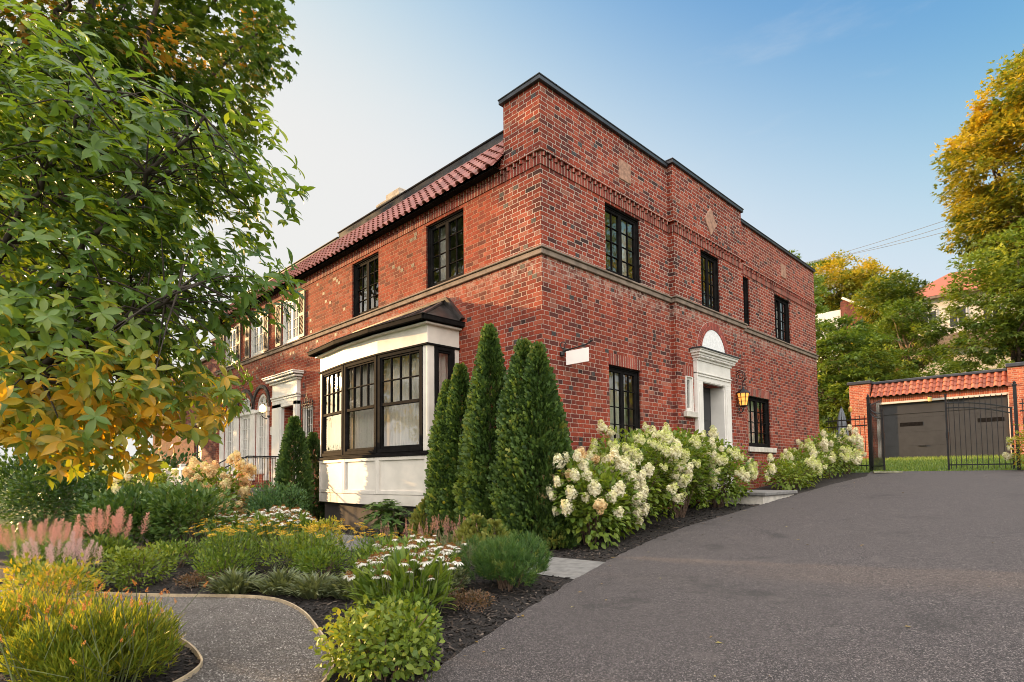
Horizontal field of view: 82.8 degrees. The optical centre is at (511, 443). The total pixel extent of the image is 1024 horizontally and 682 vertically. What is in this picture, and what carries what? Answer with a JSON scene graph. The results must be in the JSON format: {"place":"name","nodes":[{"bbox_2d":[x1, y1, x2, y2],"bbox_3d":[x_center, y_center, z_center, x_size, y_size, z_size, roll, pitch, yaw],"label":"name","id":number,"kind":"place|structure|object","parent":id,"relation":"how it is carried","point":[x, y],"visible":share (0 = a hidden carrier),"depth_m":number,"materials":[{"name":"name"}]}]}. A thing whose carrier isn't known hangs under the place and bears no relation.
{"place":"outdoors","nodes":[
{"label":"outdoors","id":0,"kind":"place"},
{"bbox_2d":[0,519,138,550],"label":"grass","id":1,"kind":"structure","parent":0,"point":[19,537],"depth_m":14.40,"materials":[{"name":"plant"}]},
{"bbox_2d":[0,589,331,681],"bbox_3d":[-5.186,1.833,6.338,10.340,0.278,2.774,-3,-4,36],"label":"gravel path","id":2,"kind":"structure","parent":0,"point":[273,630],"depth_m":4.92,"materials":[{"name":"grey gravel"}]},
{"bbox_2d":[157,631,202,681],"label":"path edging","id":3,"kind":"object","parent":2,"relation":"on","point":[197,654],"visible":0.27,"depth_m":4.32,"materials":[{"name":"beige concrete"}]},
{"bbox_2d":[265,529,604,578],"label":"walkway","id":4,"kind":"structure","parent":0,"point":[568,567],"depth_m":6.99,"materials":[{"name":"grey concrete"}]},
{"bbox_2d":[0,392,1015,551],"bbox_3d":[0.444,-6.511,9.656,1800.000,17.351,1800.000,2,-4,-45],"label":"ground","id":5,"kind":"structure","parent":0,"point":[19,517],"depth_m":19.51,"materials":[{"name":"green plant"}]},
{"bbox_2d":[0,447,94,521],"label":"hedge shrub","id":6,"kind":"object","parent":5,"relation":"on","point":[12,465],"visible":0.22,"depth_m":17.79,"materials":[{"name":"green plant"}]},
{"bbox_2d":[0,463,95,532],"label":"hedge shrub","id":7,"kind":"object","parent":5,"relation":"on","point":[48,495],"visible":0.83,"depth_m":14.56,"materials":[{"name":"green plant"}]},
{"bbox_2d":[73,469,165,527],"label":"hedge shrub","id":8,"kind":"object","parent":5,"relation":"on","point":[101,483],"visible":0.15,"depth_m":14.39,"materials":[{"name":"green plant"}]},
{"bbox_2d":[0,0,301,325],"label":"maple tree","id":9,"kind":"object","parent":5,"relation":"on","point":[191,20],"visible":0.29,"depth_m":14.31,"materials":[{"name":"green plant"}]},
{"bbox_2d":[105,447,206,490],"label":"hedge shrub","id":10,"kind":"object","parent":5,"relation":"on","point":[173,463],"visible":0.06,"depth_m":19.89,"materials":[{"name":"green plant"}]},
{"bbox_2d":[151,338,217,481],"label":"neighbour house","id":11,"kind":"structure","parent":5,"relation":"on","point":[208,452],"depth_m":26.03,"materials":[{"name":"brick"}]},
{"bbox_2d":[174,456,278,528],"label":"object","id":12,"kind":"structure","parent":5,"relation":"on","point":[262,457],"depth_m":14.95,"materials":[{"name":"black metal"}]},
{"bbox_2d":[0,473,868,681],"bbox_3d":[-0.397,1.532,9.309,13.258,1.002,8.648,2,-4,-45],"label":"mulch","id":13,"kind":"object","parent":5,"relation":"on","point":[186,667],"visible":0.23,"depth_m":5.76,"materials":[{"name":"black soil"}]},
{"bbox_2d":[0,518,84,574],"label":"astilbe clump","id":14,"kind":"object","parent":13,"relation":"on","point":[55,534],"visible":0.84,"depth_m":8.43,"materials":[{"name":"pink plant"}]},
{"bbox_2d":[0,568,90,651],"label":"feathery perennial","id":15,"kind":"object","parent":13,"relation":"on","point":[8,615],"visible":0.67,"depth_m":4.76,"materials":[{"name":"yellow plant"}]},
{"bbox_2d":[0,551,109,610],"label":"golden shrub","id":16,"kind":"object","parent":13,"relation":"on","point":[70,573],"visible":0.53,"depth_m":5.99,"materials":[{"name":"yellow plant"}]},
{"bbox_2d":[11,530,103,592],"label":"astilbe clump","id":17,"kind":"object","parent":13,"relation":"on","point":[52,547],"visible":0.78,"depth_m":7.27,"materials":[{"name":"pink plant"}]},
{"bbox_2d":[0,575,207,681],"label":"feathery perennial","id":18,"kind":"object","parent":13,"relation":"on","point":[98,641],"visible":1,"depth_m":3.75,"materials":[{"name":"green plant"}]},
{"bbox_2d":[75,504,150,568],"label":"astilbe clump","id":19,"kind":"object","parent":13,"relation":"on","point":[113,542],"visible":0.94,"depth_m":8.71,"materials":[{"name":"pink plant"}]},
{"bbox_2d":[65,480,175,556],"bbox_3d":[-6.909,1.344,10.277,1.557,1.408,2.333,2,-4,-45],"label":"dark shrub","id":20,"kind":"object","parent":13,"relation":"on","point":[133,507],"visible":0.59,"depth_m":9.94,"materials":[{"name":"green plant"}]},
{"bbox_2d":[92,540,178,590],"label":"lime shrub","id":21,"kind":"object","parent":13,"relation":"on","point":[120,564],"visible":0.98,"depth_m":7.33,"materials":[{"name":"green plant"}]},
{"bbox_2d":[111,456,178,528],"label":"hydrangea shrub","id":22,"kind":"object","parent":13,"relation":"on","point":[162,477],"visible":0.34,"depth_m":13.07,"materials":[{"name":"beige plant"}]},
{"bbox_2d":[0,0,314,489],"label":"buckeye tree","id":23,"kind":"object","parent":13,"relation":"on","point":[84,337],"visible":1,"depth_m":3.16,"materials":[{"name":"green plant"}]},
{"bbox_2d":[7,587,333,681],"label":"path edging","id":24,"kind":"object","parent":13,"relation":"on","point":[307,615],"visible":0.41,"depth_m":6.35,"materials":[{"name":"beige concrete"}]},
{"bbox_2d":[146,537,207,568],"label":"green perennial","id":25,"kind":"object","parent":13,"relation":"on","point":[187,550],"visible":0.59,"depth_m":8.45,"materials":[{"name":"green plant"}]},
{"bbox_2d":[141,475,241,547],"bbox_3d":[-5.630,1.221,10.226,1.623,1.370,1.725,0,-3,-13],"label":"dark shrub","id":26,"kind":"object","parent":13,"relation":"on","point":[181,506],"visible":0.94,"depth_m":9.92,"materials":[{"name":"green plant"}]},
{"bbox_2d":[173,570,221,588],"bbox_3d":[-3.827,1.669,7.097,0.510,0.231,0.642,2,-4,-45],"label":"sedum patch","id":27,"kind":"object","parent":13,"relation":"on","point":[190,579],"visible":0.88,"depth_m":7.06,"materials":[{"name":"brown plant"}]},
{"bbox_2d":[182,450,256,533],"bbox_3d":[-6.074,1.027,12.046,1.450,1.814,1.740,2,-4,-45],"label":"hydrangea shrub","id":28,"kind":"object","parent":13,"relation":"on","point":[194,470],"visible":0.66,"depth_m":11.89,"materials":[{"name":"beige plant"}]},
{"bbox_2d":[198,508,249,540],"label":"coneflower clump","id":29,"kind":"object","parent":13,"relation":"on","point":[236,518],"visible":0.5,"depth_m":10.12,"materials":[{"name":"green plant"}]},
{"bbox_2d":[191,547,257,579],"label":"green perennial","id":30,"kind":"object","parent":13,"relation":"on","point":[217,564],"visible":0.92,"depth_m":7.45,"materials":[{"name":"green plant"}]},
{"bbox_2d":[196,565,265,593],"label":"silver perennial","id":31,"kind":"object","parent":13,"relation":"on","point":[231,582],"visible":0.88,"depth_m":6.57,"materials":[{"name":"green plant"}]},
{"bbox_2d":[185,518,279,573],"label":"yarrow clump","id":32,"kind":"object","parent":13,"relation":"on","point":[222,541],"visible":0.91,"depth_m":7.96,"materials":[{"name":"green plant"}]},
{"bbox_2d":[244,565,306,595],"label":"silver perennial","id":33,"kind":"object","parent":13,"relation":"on","point":[272,585],"visible":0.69,"depth_m":6.43,"materials":[{"name":"green plant"}]},
{"bbox_2d":[242,480,309,523],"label":"feathery shrub","id":34,"kind":"object","parent":13,"relation":"on","point":[261,500],"visible":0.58,"depth_m":11.26,"materials":[{"name":"green plant"}]},
{"bbox_2d":[240,504,317,556],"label":"coneflower clump","id":35,"kind":"object","parent":13,"relation":"on","point":[264,517],"visible":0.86,"depth_m":9.19,"materials":[{"name":"green plant"}]},
{"bbox_2d":[274,415,314,530],"bbox_3d":[-4.520,0.627,12.042,0.842,2.457,0.888,-1,-3,-1],"label":"arborvitae","id":36,"kind":"object","parent":13,"relation":"on","point":[294,435],"visible":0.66,"depth_m":11.90,"materials":[{"name":"green plant"}]},
{"bbox_2d":[250,518,364,573],"bbox_3d":[-2.615,1.353,7.539,1.237,0.720,1.758,2,-4,-45],"label":"yarrow clump","id":37,"kind":"object","parent":13,"relation":"on","point":[293,543],"visible":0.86,"depth_m":7.53,"materials":[{"name":"green plant"}]},
{"bbox_2d":[275,569,342,599],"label":"silver perennial","id":38,"kind":"object","parent":13,"relation":"on","point":[311,586],"visible":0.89,"depth_m":6.17,"materials":[{"name":"green plant"}]},
{"bbox_2d":[295,431,324,520],"bbox_3d":[-4.605,0.789,13.497,0.826,2.153,0.818,0,-3,-6],"label":"arborvitae","id":39,"kind":"object","parent":13,"relation":"on","point":[313,441],"visible":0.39,"depth_m":13.37,"materials":[{"name":"green plant"}]},
{"bbox_2d":[292,540,354,575],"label":"green perennial","id":40,"kind":"object","parent":13,"relation":"on","point":[310,553],"visible":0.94,"depth_m":7.02,"materials":[{"name":"green plant"}]},
{"bbox_2d":[303,515,344,552],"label":"golden shrub","id":41,"kind":"object","parent":13,"relation":"on","point":[330,523],"visible":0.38,"depth_m":8.79,"materials":[{"name":"yellow plant"}]},
{"bbox_2d":[318,567,365,599],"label":"silver perennial","id":42,"kind":"object","parent":13,"relation":"on","point":[336,592],"visible":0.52,"depth_m":6.01,"materials":[{"name":"green plant"}]},
{"bbox_2d":[338,525,410,571],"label":"yarrow clump","id":43,"kind":"object","parent":13,"relation":"on","point":[368,550],"visible":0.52,"depth_m":7.21,"materials":[{"name":"green plant"}]},
{"bbox_2d":[308,594,444,681],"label":"lime shrub","id":44,"kind":"object","parent":13,"relation":"on","point":[364,632],"visible":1,"depth_m":3.67,"materials":[{"name":"green plant"}]},
{"bbox_2d":[359,499,412,537],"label":"rhododendron","id":45,"kind":"object","parent":13,"relation":"on","point":[398,518],"visible":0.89,"depth_m":10.06,"materials":[{"name":"green plant"}]},
{"bbox_2d":[337,534,462,619],"bbox_3d":[-1.013,1.196,5.170,1.126,0.764,1.070,-2,-3,26],"label":"coneflower clump","id":46,"kind":"object","parent":13,"relation":"on","point":[407,568],"visible":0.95,"depth_m":5.02,"materials":[{"name":"green plant"}]},
{"bbox_2d":[374,587,442,637],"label":"green perennial","id":47,"kind":"object","parent":13,"relation":"on","point":[431,608],"visible":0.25,"depth_m":4.57,"materials":[{"name":"green plant"}]},
{"bbox_2d":[366,533,465,591],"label":"coneflower clump","id":48,"kind":"object","parent":13,"relation":"on","point":[427,545],"visible":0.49,"depth_m":6.10,"materials":[{"name":"white plant"}]},
{"bbox_2d":[407,498,436,540],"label":"arborvitae","id":49,"kind":"object","parent":13,"relation":"on","point":[417,517],"visible":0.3,"depth_m":9.44,"materials":[{"name":"green plant"}]},
{"bbox_2d":[423,362,469,540],"bbox_3d":[-0.957,0.148,9.487,0.911,2.971,1.124,2,-4,-45],"label":"arborvitae","id":50,"kind":"object","parent":13,"relation":"on","point":[446,430],"visible":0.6,"depth_m":9.27,"materials":[{"name":"green plant"}]},
{"bbox_2d":[428,562,471,594],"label":"green perennial","id":51,"kind":"object","parent":13,"relation":"on","point":[460,578],"visible":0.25,"depth_m":5.92,"materials":[{"name":"green plant"}]},
{"bbox_2d":[425,515,480,544],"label":"salvia clump","id":52,"kind":"object","parent":13,"relation":"on","point":[449,540],"visible":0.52,"depth_m":8.00,"materials":[{"name":"pink plant"}]},
{"bbox_2d":[437,586,495,612],"bbox_3d":[-0.429,1.463,5.434,0.594,0.218,0.588,-1,-3,15],"label":"sedum patch","id":53,"kind":"object","parent":13,"relation":"on","point":[468,599],"visible":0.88,"depth_m":5.38,"materials":[{"name":"brown plant"}]},
{"bbox_2d":[450,513,518,555],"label":"shrub","id":54,"kind":"object","parent":13,"relation":"on","point":[489,526],"visible":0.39,"depth_m":7.61,"materials":[{"name":"green plant"}]},
{"bbox_2d":[451,323,521,532],"bbox_3d":[-0.408,-0.139,8.991,0.989,3.478,1.172,2,-4,-45],"label":"arborvitae","id":55,"kind":"object","parent":13,"relation":"on","point":[476,449],"visible":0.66,"depth_m":8.74,"materials":[{"name":"green plant"}]},
{"bbox_2d":[457,529,554,591],"bbox_3d":[-0.024,1.226,6.109,1.059,0.648,1.086,2,-4,-45],"label":"mugo pine","id":56,"kind":"object","parent":13,"relation":"on","point":[512,562],"visible":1,"depth_m":5.91,"materials":[{"name":"green plant"}]},
{"bbox_2d":[484,336,580,549],"bbox_3d":[0.278,-0.026,8.471,1.224,3.180,1.469,2,-4,-45],"label":"arborvitae","id":57,"kind":"object","parent":13,"relation":"on","point":[530,403],"visible":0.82,"depth_m":8.21,"materials":[{"name":"green plant"}]},
{"bbox_2d":[536,446,649,548],"bbox_3d":[1.099,0.779,8.460,1.822,1.490,1.571,2,-4,-45],"label":"hydrangea shrub","id":58,"kind":"object","parent":13,"relation":"on","point":[584,475],"visible":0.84,"depth_m":8.10,"materials":[{"name":"white plant"}]},
{"bbox_2d":[587,419,693,530],"bbox_3d":[2.029,0.499,9.566,2.125,1.887,1.682,2,-4,-45],"label":"hydrangea shrub","id":59,"kind":"object","parent":13,"relation":"on","point":[641,457],"visible":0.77,"depth_m":9.29,"materials":[{"name":"white plant"}]},
{"bbox_2d":[631,422,723,517],"bbox_3d":[3.025,0.462,10.739,1.766,1.826,1.664,0,-3,-3],"label":"hydrangea shrub","id":60,"kind":"object","parent":13,"relation":"on","point":[695,441],"visible":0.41,"depth_m":10.54,"materials":[{"name":"white plant"}]},
{"bbox_2d":[687,425,758,508],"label":"hydrangea shrub","id":61,"kind":"object","parent":13,"relation":"on","point":[732,469],"visible":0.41,"depth_m":11.38,"materials":[{"name":"green plant"}]},
{"bbox_2d":[758,453,822,489],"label":"hydrangea shrub","id":62,"kind":"object","parent":13,"relation":"on","point":[794,471],"visible":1,"depth_m":13.96,"materials":[{"name":"green plant"}]},
{"bbox_2d":[778,438,836,484],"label":"hydrangea shrub","id":63,"kind":"object","parent":13,"relation":"on","point":[811,447],"visible":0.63,"depth_m":15.34,"materials":[{"name":"white plant"}]},
{"bbox_2d":[796,424,863,477],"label":"hydrangea shrub","id":64,"kind":"object","parent":13,"relation":"on","point":[857,457],"visible":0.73,"depth_m":16.52,"materials":[{"name":"white plant"}]},
{"bbox_2d":[826,433,866,473],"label":"hydrangea shrub","id":65,"kind":"object","parent":13,"relation":"on","point":[844,464],"visible":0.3,"depth_m":17.65,"materials":[{"name":"green plant"}]},
{"bbox_2d":[215,72,819,532],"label":"brick house","id":66,"kind":"structure","parent":5,"relation":"on","point":[551,216],"depth_m":11.88,"materials":[{"name":"brick"}]},
{"bbox_2d":[220,323,240,366],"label":"window","id":67,"kind":"structure","parent":66,"relation":"in","point":[236,345],"depth_m":19.47,"materials":[{"name":"white paint"}]},
{"bbox_2d":[224,407,244,473],"bbox_3d":[-9.297,-0.187,19.446,0.383,2.417,1.080,2,-4,-45],"label":"window","id":68,"kind":"structure","parent":66,"relation":"in","point":[229,429],"depth_m":19.63,"materials":[{"name":"white paint"}]},
{"bbox_2d":[239,398,250,471],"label":"window","id":69,"kind":"structure","parent":66,"relation":"in","point":[243,417],"depth_m":18.57,"materials":[{"name":"white paint"}]},
{"bbox_2d":[245,309,268,358],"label":"window","id":70,"kind":"structure","parent":66,"relation":"in","point":[256,334],"depth_m":18.08,"materials":[{"name":"white paint"}]},
{"bbox_2d":[255,394,266,473],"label":"window","id":71,"kind":"structure","parent":66,"relation":"in","point":[260,444],"depth_m":17.69,"materials":[{"name":"white paint"}]},
{"bbox_2d":[275,290,305,346],"bbox_3d":[-6.154,-3.460,16.249,0.155,1.250,1.850,2,-4,-45],"label":"window","id":72,"kind":"structure","parent":66,"relation":"in","point":[285,331],"depth_m":16.26,"materials":[{"name":"white paint"}]},
{"bbox_2d":[300,393,312,437],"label":"window","id":73,"kind":"structure","parent":66,"relation":"in","point":[306,411],"depth_m":15.33,"materials":[{"name":"white paint"}]},
{"bbox_2d":[353,252,378,317],"bbox_3d":[-3.267,-3.637,13.548,0.304,1.320,1.160,2,-4,-45],"label":"window","id":74,"kind":"structure","parent":66,"relation":"in","point":[366,271],"depth_m":13.67,"materials":[{"name":"black paint"}]},
{"bbox_2d":[307,297,464,532],"bbox_3d":[-2.808,-0.423,11.923,1.137,4.641,4.475,2,-4,-45],"label":"bay window","id":75,"kind":"structure","parent":66,"relation":"in","point":[391,372],"depth_m":11.25,"materials":[{"name":"beige paint"}]},
{"bbox_2d":[427,209,463,288],"bbox_3d":[-1.193,-3.770,11.454,0.302,1.320,1.180,2,-4,-45],"label":"window","id":76,"kind":"structure","parent":66,"relation":"in","point":[445,235],"depth_m":11.57,"materials":[{"name":"black paint"}]},
{"bbox_2d":[560,338,592,364],"bbox_3d":[1.066,-1.519,9.617,0.577,0.425,0.098,-2,-3,19],"label":"hanging sign","id":77,"kind":"object","parent":66,"relation":"attached to","point":[581,355],"visible":1,"depth_m":9.58,"materials":[{"name":"white metal"}]},
{"bbox_2d":[605,203,639,282],"bbox_3d":[2.018,-3.816,11.301,1.170,1.330,0.303,2,-4,-45],"label":"window","id":78,"kind":"structure","parent":66,"relation":"in","point":[621,229],"depth_m":11.42,"materials":[{"name":"black paint"}]},
{"bbox_2d":[609,365,639,453],"bbox_3d":[2.014,-0.511,11.117,1.040,1.850,0.342,2,-4,-45],"label":"window","id":79,"kind":"structure","parent":66,"relation":"in","point":[617,391],"depth_m":11.23,"materials":[{"name":"black paint"}]},
{"bbox_2d":[684,376,697,417],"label":"window","id":80,"kind":"structure","parent":66,"relation":"in","point":[689,412],"depth_m":12.51,"materials":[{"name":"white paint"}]},
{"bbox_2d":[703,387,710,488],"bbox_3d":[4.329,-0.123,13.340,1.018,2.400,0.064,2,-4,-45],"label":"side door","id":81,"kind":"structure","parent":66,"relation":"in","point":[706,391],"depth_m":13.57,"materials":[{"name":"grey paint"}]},
{"bbox_2d":[700,250,718,311],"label":"window","id":82,"kind":"structure","parent":66,"relation":"in","point":[707,258],"depth_m":13.60,"materials":[{"name":"black paint"}]},
{"bbox_2d":[748,396,776,452],"bbox_3d":[6.426,-0.492,15.404,1.740,1.450,0.463,2,-4,-45],"label":"window","id":83,"kind":"structure","parent":66,"relation":"in","point":[754,445],"depth_m":15.59,"materials":[{"name":"black paint"}]},
{"bbox_2d":[774,294,789,343],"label":"window","id":84,"kind":"structure","parent":66,"relation":"in","point":[779,300],"depth_m":17.03,"materials":[{"name":"black paint"}]},
{"bbox_2d":[706,490,797,504],"bbox_3d":[5.156,1.272,12.637,1.750,0.490,1.420,2,-4,-45],"label":"stone stoop","id":85,"kind":"object","parent":5,"relation":"on","point":[760,497],"visible":0.37,"depth_m":11.89,"materials":[{"name":"grey stone"}]},
{"bbox_2d":[789,249,834,313],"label":"broadleaf tree","id":86,"kind":"object","parent":5,"relation":"on","point":[818,281],"visible":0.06,"depth_m":56.56,"materials":[{"name":"green plant"}]},
{"bbox_2d":[815,297,906,381],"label":"hill house","id":87,"kind":"structure","parent":5,"relation":"on","point":[847,310],"depth_m":51.74,"materials":[{"name":"white paint"}]},
{"bbox_2d":[814,296,909,435],"bbox_3d":[18.663,-4.581,33.727,5.702,9.612,7.455,2,-4,-45],"label":"broadleaf tree","id":88,"kind":"object","parent":5,"relation":"on","point":[832,368],"visible":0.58,"depth_m":32.32,"materials":[{"name":"green plant"}]},
{"bbox_2d":[811,250,916,311],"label":"broadleaf tree","id":89,"kind":"object","parent":5,"relation":"on","point":[847,282],"visible":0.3,"depth_m":60.62,"materials":[{"name":"yellow plant"}]},
{"bbox_2d":[866,394,872,471],"bbox_3d":[11.152,-0.303,18.129,0.105,2.520,0.105,2,-4,-45],"label":"gate post","id":90,"kind":"object","parent":5,"relation":"on","point":[868,426],"visible":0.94,"depth_m":18.11,"materials":[{"name":"black metal"}]},
{"bbox_2d":[869,400,885,470],"bbox_3d":[10.916,-0.249,17.375,0.096,2.104,1.513,-2,-3,20],"label":"gate leaf","id":91,"kind":"object","parent":90,"relation":"attached to","point":[877,436],"visible":1,"depth_m":17.35,"materials":[{"name":"black metal"}]},
{"bbox_2d":[846,267,942,360],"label":"broadleaf tree","id":92,"kind":"object","parent":5,"relation":"on","point":[885,288],"visible":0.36,"depth_m":41.25,"materials":[{"name":"green plant"}]},
{"bbox_2d":[866,298,957,372],"bbox_3d":[24.933,-5.503,36.599,3.567,7.616,5.308,2,-4,-45],"label":"slender tree","id":93,"kind":"object","parent":5,"relation":"on","point":[894,319],"visible":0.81,"depth_m":36.12,"materials":[{"name":"green plant"}]},
{"bbox_2d":[847,362,1023,458],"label":"brick garage","id":94,"kind":"structure","parent":5,"relation":"on","point":[914,421],"depth_m":25.31,"materials":[{"name":"red brick"}]},
{"bbox_2d":[880,395,1009,458],"bbox_3d":[18.695,-0.474,25.305,0.100,2.820,4.500,2,-4,-45],"label":"door","id":95,"kind":"structure","parent":94,"relation":"in","point":[918,429],"depth_m":25.32,"materials":[{"name":"grey paint"}]},
{"bbox_2d":[918,357,996,376],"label":"hillside shrub","id":96,"kind":"object","parent":5,"relation":"on","point":[950,366],"visible":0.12,"depth_m":31.71,"materials":[{"name":"green plant"}]},
{"bbox_2d":[902,268,1021,376],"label":"hill house","id":97,"kind":"structure","parent":5,"relation":"on","point":[934,294],"depth_m":46.12,"materials":[{"name":"beige paint"}]},
{"bbox_2d":[929,44,1023,272],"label":"broadleaf tree","id":98,"kind":"object","parent":5,"relation":"on","point":[1002,123],"visible":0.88,"depth_m":34.19,"materials":[{"name":"yellow plant"}]},
{"bbox_2d":[934,216,1023,372],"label":"broadleaf tree","id":99,"kind":"object","parent":5,"relation":"on","point":[1004,278],"visible":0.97,"depth_m":31.67,"materials":[{"name":"green plant"}]},
{"bbox_2d":[1002,424,1023,467],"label":"hydrangea shrub","id":100,"kind":"object","parent":5,"relation":"on","point":[1009,457],"visible":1,"depth_m":15.16,"materials":[{"name":"green plant"}]},
{"bbox_2d":[1012,381,1020,469],"bbox_3d":[13.599,-0.460,15.659,0.105,2.520,0.105,2,-4,-45],"label":"gate post","id":101,"kind":"object","parent":5,"relation":"on","point":[1014,384],"visible":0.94,"depth_m":15.65,"materials":[{"name":"black metal"}]},
{"bbox_2d":[944,393,1014,469],"bbox_3d":[13.030,-0.373,16.232,0.100,2.180,1.483,2,-4,-45],"label":"gate leaf","id":102,"kind":"object","parent":101,"relation":"attached to","point":[969,407],"visible":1,"depth_m":16.25,"materials":[{"name":"black metal"}]},
{"bbox_2d":[0,0,1023,469],"label":"sky","id":103,"kind":"structure","parent":0,"point":[823,121],"materials":[{"name":"blue"}]},
{"bbox_2d":[417,470,1023,681],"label":"driveway","id":104,"kind":"structure","parent":0,"point":[761,593],"depth_m":4.98,"materials":[{"name":"grey asphalt"}]},
{"bbox_2d":[822,454,1023,472],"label":"grass","id":105,"kind":"structure","parent":0,"point":[935,461],"depth_m":19.76,"materials":[{"name":"green plant"}]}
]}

